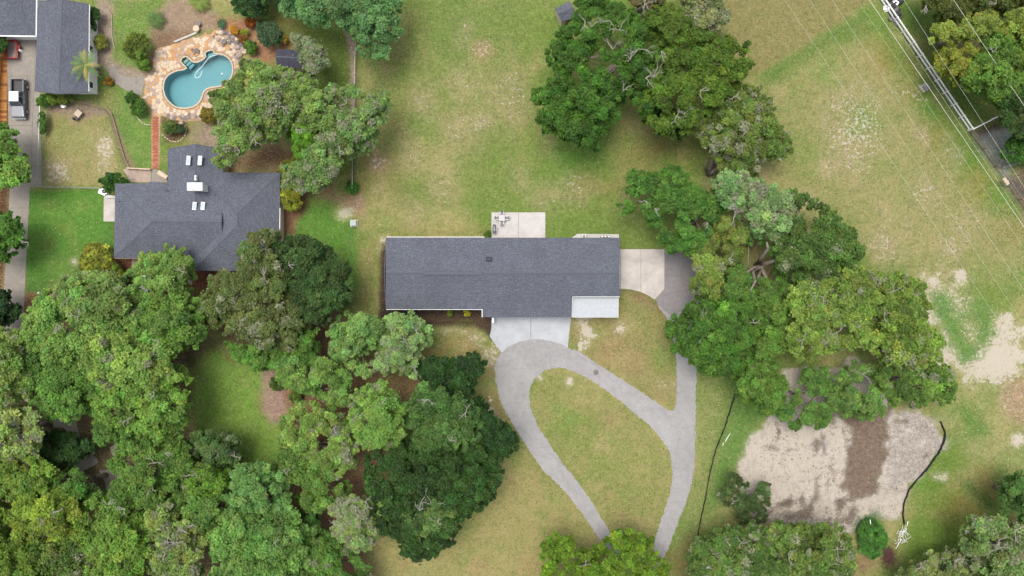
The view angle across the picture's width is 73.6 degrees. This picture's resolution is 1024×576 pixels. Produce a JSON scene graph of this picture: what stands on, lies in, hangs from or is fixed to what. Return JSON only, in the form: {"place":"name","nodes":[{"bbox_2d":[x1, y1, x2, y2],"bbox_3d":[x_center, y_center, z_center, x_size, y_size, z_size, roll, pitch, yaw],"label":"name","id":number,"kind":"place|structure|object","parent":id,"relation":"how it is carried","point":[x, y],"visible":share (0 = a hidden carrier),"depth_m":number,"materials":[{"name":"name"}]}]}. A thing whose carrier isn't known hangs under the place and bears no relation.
{"place":"outdoors","nodes":[
{"label":"outdoors","id":0,"kind":"place"},
{"bbox_2d":[4,40,41,332],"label":"driveway","id":1,"kind":"structure","parent":0,"point":[23,66],"depth_m":106.97,"materials":[{"name":"concrete"}]},
{"bbox_2d":[9,79,28,118],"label":"pickup truck","id":2,"kind":"object","parent":1,"relation":"on","point":[19,88],"visible":1,"depth_m":105.92,"materials":[{"name":"silver metal"}]},
{"bbox_2d":[0,0,46,39],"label":"house","id":3,"kind":"structure","parent":0,"point":[18,19],"depth_m":103.58,"materials":[{"name":"grey"}]},
{"bbox_2d":[53,419,119,494],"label":"forest path","id":4,"kind":"structure","parent":0,"point":[86,463],"depth_m":106.96,"materials":[{"name":"brown soil"}]},
{"bbox_2d":[107,66,144,94],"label":"side path","id":5,"kind":"structure","parent":0,"point":[135,85],"depth_m":106.96,"materials":[{"name":"concrete"}]},
{"bbox_2d":[384,237,620,317],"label":"ranch house","id":6,"kind":"structure","parent":0,"point":[540,277],"depth_m":103.08,"materials":[{"name":"grey"}]},
{"bbox_2d":[0,0,1023,575],"bbox_3d":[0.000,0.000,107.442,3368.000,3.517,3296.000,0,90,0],"label":"ground","id":7,"kind":"structure","parent":0,"point":[892,166],"depth_m":107.00,"materials":[{"name":"green plant"}]},
{"bbox_2d":[0,52,6,124],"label":"boardwalk","id":8,"kind":"structure","parent":7,"relation":"on","point":[3,104],"depth_m":106.92,"materials":[{"name":"brown wood"}]},
{"bbox_2d":[0,288,21,326],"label":"oak tree","id":9,"kind":"object","parent":7,"relation":"on","point":[10,313],"visible":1,"depth_m":101.68,"materials":[{"name":"green plant"}]},
{"bbox_2d":[0,210,28,263],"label":"oak tree","id":10,"kind":"object","parent":7,"relation":"on","point":[12,231],"visible":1,"depth_m":100.26,"materials":[{"name":"green plant"}]},
{"bbox_2d":[0,121,32,189],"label":"oak tree","id":11,"kind":"object","parent":7,"relation":"on","point":[15,171],"visible":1,"depth_m":99.98,"materials":[{"name":"green plant"}]},
{"bbox_2d":[0,326,34,410],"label":"oak tree","id":12,"kind":"object","parent":7,"relation":"on","point":[13,374],"visible":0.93,"depth_m":96.76,"materials":[{"name":"green plant"}]},
{"bbox_2d":[0,497,47,575],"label":"oak tree","id":13,"kind":"object","parent":7,"relation":"on","point":[26,558],"visible":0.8,"depth_m":97.31,"materials":[{"name":"green plant"}]},
{"bbox_2d":[0,404,49,466],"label":"oak tree","id":14,"kind":"object","parent":7,"relation":"on","point":[30,433],"visible":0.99,"depth_m":96.82,"materials":[{"name":"green plant"}]},
{"bbox_2d":[0,454,59,501],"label":"oak tree","id":15,"kind":"object","parent":7,"relation":"on","point":[32,481],"visible":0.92,"depth_m":97.48,"materials":[{"name":"green plant"}]},
{"bbox_2d":[6,485,85,546],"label":"oak tree","id":16,"kind":"object","parent":7,"relation":"on","point":[31,516],"visible":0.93,"depth_m":96.71,"materials":[{"name":"green plant"}]},
{"bbox_2d":[12,288,92,365],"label":"oak tree","id":17,"kind":"object","parent":7,"relation":"on","point":[51,341],"visible":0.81,"depth_m":97.22,"materials":[{"name":"green plant"}]},
{"bbox_2d":[20,352,97,425],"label":"oak tree","id":18,"kind":"object","parent":7,"relation":"on","point":[59,397],"visible":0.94,"depth_m":97.68,"materials":[{"name":"green plant"}]},
{"bbox_2d":[32,536,92,575],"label":"oak tree","id":19,"kind":"object","parent":7,"relation":"on","point":[70,561],"visible":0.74,"depth_m":97.78,"materials":[{"name":"green plant"}]},
{"bbox_2d":[34,0,100,93],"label":"garage","id":20,"kind":"structure","parent":7,"relation":"on","point":[66,33],"depth_m":103.44,"materials":[{"name":"grey"}]},
{"bbox_2d":[38,428,96,470],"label":"oak tree","id":21,"kind":"object","parent":7,"relation":"on","point":[61,448],"visible":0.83,"depth_m":101.98,"materials":[{"name":"green plant"}]},
{"bbox_2d":[47,467,108,504],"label":"oak tree","id":22,"kind":"object","parent":7,"relation":"on","point":[72,487],"visible":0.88,"depth_m":98.53,"materials":[{"name":"green plant"}]},
{"bbox_2d":[70,49,102,81],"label":"palm tree","id":23,"kind":"object","parent":7,"relation":"on","point":[85,63],"visible":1,"depth_m":102.72,"materials":[{"name":"green plant"}]},
{"bbox_2d":[52,269,144,332],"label":"oak tree","id":24,"kind":"object","parent":7,"relation":"on","point":[106,311],"visible":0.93,"depth_m":96.87,"materials":[{"name":"green plant"}]},
{"bbox_2d":[78,242,125,289],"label":"croton bush","id":25,"kind":"object","parent":7,"relation":"on","point":[97,256],"visible":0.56,"depth_m":104.15,"materials":[{"name":"yellow plant"}]},
{"bbox_2d":[98,172,128,193],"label":"shrub","id":26,"kind":"object","parent":7,"relation":"on","point":[108,180],"visible":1,"depth_m":104.28,"materials":[{"name":"green plant"}]},
{"bbox_2d":[74,493,153,575],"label":"oak tree","id":27,"kind":"object","parent":7,"relation":"on","point":[109,525],"visible":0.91,"depth_m":96.81,"materials":[{"name":"green plant"}]},
{"bbox_2d":[91,418,142,448],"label":"oak tree","id":28,"kind":"object","parent":7,"relation":"on","point":[101,436],"visible":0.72,"depth_m":99.30,"materials":[{"name":"green plant"}]},
{"bbox_2d":[77,324,178,393],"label":"oak tree","id":29,"kind":"object","parent":7,"relation":"on","point":[109,351],"visible":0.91,"depth_m":95.92,"materials":[{"name":"green plant"}]},
{"bbox_2d":[122,30,152,60],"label":"shrub","id":30,"kind":"object","parent":7,"relation":"on","point":[134,39],"visible":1,"depth_m":104.52,"materials":[{"name":"green plant"}]},
{"bbox_2d":[89,363,193,441],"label":"oak tree","id":31,"kind":"object","parent":7,"relation":"on","point":[154,415],"visible":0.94,"depth_m":97.25,"materials":[{"name":"green plant"}]},
{"bbox_2d":[105,437,193,514],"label":"oak tree","id":32,"kind":"object","parent":7,"relation":"on","point":[167,462],"visible":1,"depth_m":97.75,"materials":[{"name":"green plant"}]},
{"bbox_2d":[151,114,160,168],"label":"brick walk","id":33,"kind":"structure","parent":7,"relation":"on","point":[155,134],"depth_m":106.93,"materials":[{"name":"red brick"}]},
{"bbox_2d":[125,243,197,305],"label":"oak tree","id":34,"kind":"object","parent":7,"relation":"on","point":[168,270],"visible":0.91,"depth_m":98.41,"materials":[{"name":"green plant"}]},
{"bbox_2d":[129,292,208,354],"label":"oak tree","id":35,"kind":"object","parent":7,"relation":"on","point":[158,323],"visible":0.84,"depth_m":96.59,"materials":[{"name":"green plant"}]},
{"bbox_2d":[138,499,209,575],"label":"oak tree","id":36,"kind":"object","parent":7,"relation":"on","point":[168,541],"visible":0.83,"depth_m":97.22,"materials":[{"name":"green plant"}]},
{"bbox_2d":[141,30,240,121],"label":"pool deck","id":37,"kind":"structure","parent":7,"relation":"on","point":[166,60],"depth_m":106.93,"materials":[{"name":"beige stone"}]},
{"bbox_2d":[162,49,233,109],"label":"swimming pool","id":38,"kind":"structure","parent":37,"relation":"in","point":[184,88],"depth_m":108.50,"materials":[{"name":"liquid"}]},
{"bbox_2d":[212,27,246,57],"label":"rockery","id":39,"kind":"object","parent":37,"relation":"on","point":[234,39],"visible":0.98,"depth_m":106.69,"materials":[{"name":"grey stone"}]},
{"bbox_2d":[166,487,224,531],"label":"oak tree","id":40,"kind":"object","parent":7,"relation":"on","point":[204,518],"visible":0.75,"depth_m":97.63,"materials":[{"name":"green plant"}]},
{"bbox_2d":[114,144,283,270],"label":"hip roof house","id":41,"kind":"structure","parent":7,"relation":"on","point":[204,210],"depth_m":103.08,"materials":[{"name":"grey"}]},
{"bbox_2d":[184,465,234,497],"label":"oak tree","id":42,"kind":"object","parent":7,"relation":"on","point":[216,480],"visible":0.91,"depth_m":97.07,"materials":[{"name":"green plant"}]},
{"bbox_2d":[186,428,242,470],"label":"oak tree","id":43,"kind":"object","parent":7,"relation":"on","point":[209,448],"visible":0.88,"depth_m":99.99,"materials":[{"name":"green plant"}]},
{"bbox_2d":[230,0,271,18],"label":"shrub","id":44,"kind":"object","parent":7,"relation":"on","point":[251,9],"visible":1,"depth_m":102.84,"materials":[{"name":"green plant"}]},
{"bbox_2d":[199,227,306,352],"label":"oak tree","id":45,"kind":"object","parent":7,"relation":"on","point":[251,284],"visible":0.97,"depth_m":97.00,"materials":[{"name":"green plant"}]},
{"bbox_2d":[204,507,310,575],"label":"oak tree","id":46,"kind":"object","parent":7,"relation":"on","point":[248,555],"visible":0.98,"depth_m":96.54,"materials":[{"name":"green plant"}]},
{"bbox_2d":[222,459,292,517],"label":"oak tree","id":47,"kind":"object","parent":7,"relation":"on","point":[249,483],"visible":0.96,"depth_m":96.99,"materials":[{"name":"green plant"}]},
{"bbox_2d":[255,21,283,47],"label":"shrub","id":48,"kind":"object","parent":7,"relation":"on","point":[266,31],"visible":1,"depth_m":104.61,"materials":[{"name":"green plant"}]},
{"bbox_2d":[209,59,335,169],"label":"oak tree","id":49,"kind":"object","parent":7,"relation":"on","point":[265,96],"visible":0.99,"depth_m":97.55,"materials":[{"name":"green plant"}]},
{"bbox_2d":[223,325,321,375],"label":"oak tree","id":50,"kind":"object","parent":7,"relation":"on","point":[255,359],"visible":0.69,"depth_m":98.95,"materials":[{"name":"green plant"}]},
{"bbox_2d":[277,156,302,211],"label":"croton hedge","id":51,"kind":"object","parent":7,"relation":"on","point":[288,197],"visible":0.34,"depth_m":104.19,"materials":[{"name":"yellow plant"}]},
{"bbox_2d":[276,49,304,71],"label":"garden shed","id":52,"kind":"structure","parent":7,"relation":"on","point":[287,57],"depth_m":104.37,"materials":[{"name":"grey"}]},
{"bbox_2d":[285,120,320,160],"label":"oak tree","id":53,"kind":"object","parent":7,"relation":"on","point":[303,140],"visible":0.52,"depth_m":99.49,"materials":[{"name":"green plant"}]},
{"bbox_2d":[290,32,330,79],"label":"oak tree","id":54,"kind":"object","parent":7,"relation":"on","point":[311,53],"visible":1,"depth_m":100.27,"materials":[{"name":"green plant"}]},
{"bbox_2d":[272,445,352,513],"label":"oak tree","id":55,"kind":"object","parent":7,"relation":"on","point":[311,480],"visible":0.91,"depth_m":98.48,"materials":[{"name":"green plant"}]},
{"bbox_2d":[274,352,352,412],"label":"oak tree","id":56,"kind":"object","parent":7,"relation":"on","point":[337,378],"visible":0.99,"depth_m":98.00,"materials":[{"name":"green plant"}]},
{"bbox_2d":[272,233,355,327],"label":"oak tree","id":57,"kind":"object","parent":7,"relation":"on","point":[324,291],"visible":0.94,"depth_m":97.52,"materials":[{"name":"green plant"}]},
{"bbox_2d":[277,400,359,480],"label":"oak tree","id":58,"kind":"object","parent":7,"relation":"on","point":[338,451],"visible":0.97,"depth_m":97.79,"materials":[{"name":"green plant"}]},
{"bbox_2d":[279,82,392,194],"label":"oak tree","id":59,"kind":"object","parent":7,"relation":"on","point":[312,171],"visible":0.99,"depth_m":97.82,"materials":[{"name":"green plant"}]},
{"bbox_2d":[303,524,372,575],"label":"oak tree","id":60,"kind":"object","parent":7,"relation":"on","point":[326,552],"visible":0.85,"depth_m":99.00,"materials":[{"name":"green plant"}]},
{"bbox_2d":[277,0,405,60],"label":"oak tree","id":61,"kind":"object","parent":7,"relation":"on","point":[379,17],"visible":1,"depth_m":97.95,"materials":[{"name":"green plant"}]},
{"bbox_2d":[327,493,379,553],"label":"oak tree","id":62,"kind":"object","parent":7,"relation":"on","point":[353,514],"visible":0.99,"depth_m":96.54,"materials":[{"name":"green plant"}]},
{"bbox_2d":[325,310,385,379],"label":"oak tree","id":63,"kind":"object","parent":7,"relation":"on","point":[358,326],"visible":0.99,"depth_m":98.74,"materials":[{"name":"green plant"}]},
{"bbox_2d":[347,378,407,451],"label":"oak tree","id":64,"kind":"object","parent":7,"relation":"on","point":[380,430],"visible":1,"depth_m":96.17,"materials":[{"name":"green plant"}]},
{"bbox_2d":[368,309,433,379],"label":"oak tree","id":65,"kind":"object","parent":7,"relation":"on","point":[395,353],"visible":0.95,"depth_m":98.76,"materials":[{"name":"green plant"}]},
{"bbox_2d":[402,492,458,541],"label":"oak tree","id":66,"kind":"object","parent":7,"relation":"on","point":[438,512],"visible":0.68,"depth_m":95.33,"materials":[{"name":"green plant"}]},
{"bbox_2d":[361,438,504,564],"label":"oak tree","id":67,"kind":"object","parent":7,"relation":"on","point":[400,462],"visible":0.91,"depth_m":96.49,"materials":[{"name":"green plant"}]},
{"bbox_2d":[404,380,484,456],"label":"oak tree","id":68,"kind":"object","parent":7,"relation":"on","point":[446,424],"visible":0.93,"depth_m":94.87,"materials":[{"name":"green plant"}]},
{"bbox_2d":[412,350,519,457],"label":"oak tree","id":69,"kind":"object","parent":7,"relation":"on","point":[500,435],"visible":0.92,"depth_m":97.41,"materials":[{"name":"green plant"}]},
{"bbox_2d":[492,212,544,237],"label":"patio","id":70,"kind":"structure","parent":7,"relation":"on","point":[531,224],"depth_m":106.93,"materials":[{"name":"concrete"}]},
{"bbox_2d":[490,317,570,351],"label":"driveway apron","id":71,"kind":"object","parent":7,"relation":"on","point":[505,332],"visible":0.71,"depth_m":106.98,"materials":[{"name":"concrete"}]},
{"bbox_2d":[555,1,573,25],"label":"garden shed","id":72,"kind":"structure","parent":7,"relation":"on","point":[563,13],"depth_m":104.45,"materials":[{"name":"grey"}]},
{"bbox_2d":[529,0,669,152],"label":"oak tree","id":73,"kind":"object","parent":7,"relation":"on","point":[564,113],"visible":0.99,"depth_m":96.94,"materials":[{"name":"green plant"}]},
{"bbox_2d":[539,527,671,575],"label":"oak tree","id":74,"kind":"object","parent":7,"relation":"on","point":[626,545],"visible":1,"depth_m":99.11,"materials":[{"name":"green plant"}]},
{"bbox_2d":[620,249,663,298],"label":"parking slab","id":75,"kind":"structure","parent":7,"relation":"on","point":[642,270],"depth_m":106.96,"materials":[{"name":"concrete"}]},
{"bbox_2d":[615,163,726,257],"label":"oak tree","id":76,"kind":"object","parent":7,"relation":"on","point":[679,192],"visible":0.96,"depth_m":98.99,"materials":[{"name":"green plant"}]},
{"bbox_2d":[642,0,731,40],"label":"oak tree","id":77,"kind":"object","parent":7,"relation":"on","point":[713,16],"visible":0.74,"depth_m":99.00,"materials":[{"name":"green plant"}]},
{"bbox_2d":[640,1,755,139],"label":"oak tree","id":78,"kind":"object","parent":7,"relation":"on","point":[695,65],"visible":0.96,"depth_m":96.73,"materials":[{"name":"green plant"}]},
{"bbox_2d":[663,292,760,382],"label":"oak tree","id":79,"kind":"object","parent":7,"relation":"on","point":[720,347],"visible":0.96,"depth_m":97.65,"materials":[{"name":"green plant"}]},
{"bbox_2d":[688,214,749,300],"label":"oak tree","id":80,"kind":"object","parent":7,"relation":"on","point":[709,269],"visible":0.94,"depth_m":98.19,"materials":[{"name":"green plant"}]},
{"bbox_2d":[684,520,778,575],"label":"oak tree","id":81,"kind":"object","parent":7,"relation":"on","point":[732,553],"visible":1,"depth_m":98.40,"materials":[{"name":"green plant"}]},
{"bbox_2d":[716,471,771,525],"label":"oak tree","id":82,"kind":"object","parent":7,"relation":"on","point":[758,499],"visible":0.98,"depth_m":103.01,"materials":[{"name":"green plant"}]},
{"bbox_2d":[694,83,794,177],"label":"oak tree","id":83,"kind":"object","parent":7,"relation":"on","point":[755,126],"visible":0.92,"depth_m":98.79,"materials":[{"name":"green plant"}]},
{"bbox_2d":[710,167,799,246],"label":"oak tree","id":84,"kind":"object","parent":7,"relation":"on","point":[733,190],"visible":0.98,"depth_m":97.02,"materials":[{"name":"green plant"}]},
{"bbox_2d":[720,233,789,302],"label":"oak tree","id":85,"kind":"object","parent":7,"relation":"on","point":[739,277],"visible":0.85,"depth_m":98.99,"materials":[{"name":"green plant"}]},
{"bbox_2d":[735,291,794,417],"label":"oak tree","id":86,"kind":"object","parent":7,"relation":"on","point":[754,383],"visible":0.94,"depth_m":97.94,"materials":[{"name":"green plant"}]},
{"bbox_2d":[762,365,834,431],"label":"oak tree","id":87,"kind":"object","parent":7,"relation":"on","point":[820,382],"visible":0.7,"depth_m":102.19,"materials":[{"name":"green plant"}]},
{"bbox_2d":[763,518,857,575],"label":"oak tree","id":88,"kind":"object","parent":7,"relation":"on","point":[829,555],"visible":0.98,"depth_m":98.24,"materials":[{"name":"green plant"}]},
{"bbox_2d":[772,186,866,287],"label":"oak tree","id":89,"kind":"object","parent":7,"relation":"on","point":[836,243],"visible":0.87,"depth_m":96.73,"materials":[{"name":"green plant"}]},
{"bbox_2d":[781,262,891,362],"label":"oak tree","id":90,"kind":"object","parent":7,"relation":"on","point":[813,306],"visible":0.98,"depth_m":96.19,"materials":[{"name":"green plant"}]},
{"bbox_2d":[743,389,938,529],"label":"clods","id":91,"kind":"object","parent":7,"relation":"on","point":[833,464],"visible":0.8,"depth_m":106.28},
{"bbox_2d":[826,359,887,421],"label":"oak tree","id":92,"kind":"object","parent":7,"relation":"on","point":[846,397],"visible":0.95,"depth_m":101.51,"materials":[{"name":"green plant"}]},
{"bbox_2d":[857,517,887,559],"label":"shrub","id":93,"kind":"object","parent":7,"relation":"on","point":[870,543],"visible":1,"depth_m":105.55,"materials":[{"name":"green plant"}]},
{"bbox_2d":[868,270,946,371],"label":"oak tree","id":94,"kind":"object","parent":7,"relation":"on","point":[908,326],"visible":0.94,"depth_m":97.08,"materials":[{"name":"green plant"}]},
{"bbox_2d":[868,358,958,409],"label":"oak tree","id":95,"kind":"object","parent":7,"relation":"on","point":[939,384],"visible":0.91,"depth_m":99.71,"materials":[{"name":"green plant"}]},
{"bbox_2d":[881,0,973,130],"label":"rail fence","id":96,"kind":"object","parent":7,"relation":"on","point":[931,67],"visible":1,"depth_m":106.13,"materials":[{"name":"white paint"}]},
{"bbox_2d":[894,545,981,575],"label":"oak tree","id":97,"kind":"object","parent":7,"relation":"on","point":[929,566],"visible":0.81,"depth_m":101.21,"materials":[{"name":"green plant"}]},
{"bbox_2d":[931,39,982,86],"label":"oak tree","id":98,"kind":"object","parent":7,"relation":"on","point":[954,60],"visible":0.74,"depth_m":99.94,"materials":[{"name":"green plant"}]},
{"bbox_2d":[928,8,1003,46],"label":"oak tree","id":99,"kind":"object","parent":7,"relation":"on","point":[984,23],"visible":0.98,"depth_m":99.07,"materials":[{"name":"green plant"}]},
{"bbox_2d":[920,0,1023,23],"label":"oak tree","id":100,"kind":"object","parent":7,"relation":"on","point":[945,11],"visible":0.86,"depth_m":99.54,"materials":[{"name":"green plant"}]},
{"bbox_2d":[957,513,1023,575],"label":"oak tree","id":101,"kind":"object","parent":7,"relation":"on","point":[987,530],"visible":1,"depth_m":97.70,"materials":[{"name":"green plant"}]},
{"bbox_2d":[960,30,1023,105],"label":"oak tree","id":102,"kind":"object","parent":7,"relation":"on","point":[986,75],"visible":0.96,"depth_m":97.95,"materials":[{"name":"green plant"}]},
{"bbox_2d":[989,83,1023,139],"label":"oak tree","id":103,"kind":"object","parent":7,"relation":"on","point":[1010,117],"visible":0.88,"depth_m":99.09,"materials":[{"name":"green plant"}]},
{"bbox_2d":[993,470,1023,523],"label":"oak tree","id":104,"kind":"object","parent":7,"relation":"on","point":[1008,493],"visible":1,"depth_m":99.02,"materials":[{"name":"green plant"}]},
{"bbox_2d":[998,133,1023,164],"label":"shrub","id":105,"kind":"object","parent":7,"relation":"on","point":[1012,142],"visible":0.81,"depth_m":103.78,"materials":[{"name":"green plant"}]},
{"bbox_2d":[999,6,1023,56],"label":"oak tree","id":106,"kind":"object","parent":7,"relation":"on","point":[1011,26],"visible":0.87,"depth_m":99.08,"materials":[{"name":"green plant"}]},
{"bbox_2d":[494,247,700,573],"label":"driveway","id":107,"kind":"structure","parent":0,"point":[519,367],"depth_m":106.97,"materials":[{"name":"concrete"}]},
{"bbox_2d":[656,248,699,315],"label":"driveway","id":108,"kind":"structure","parent":0,"point":[675,295],"depth_m":106.97,"materials":[{"name":"concrete"}]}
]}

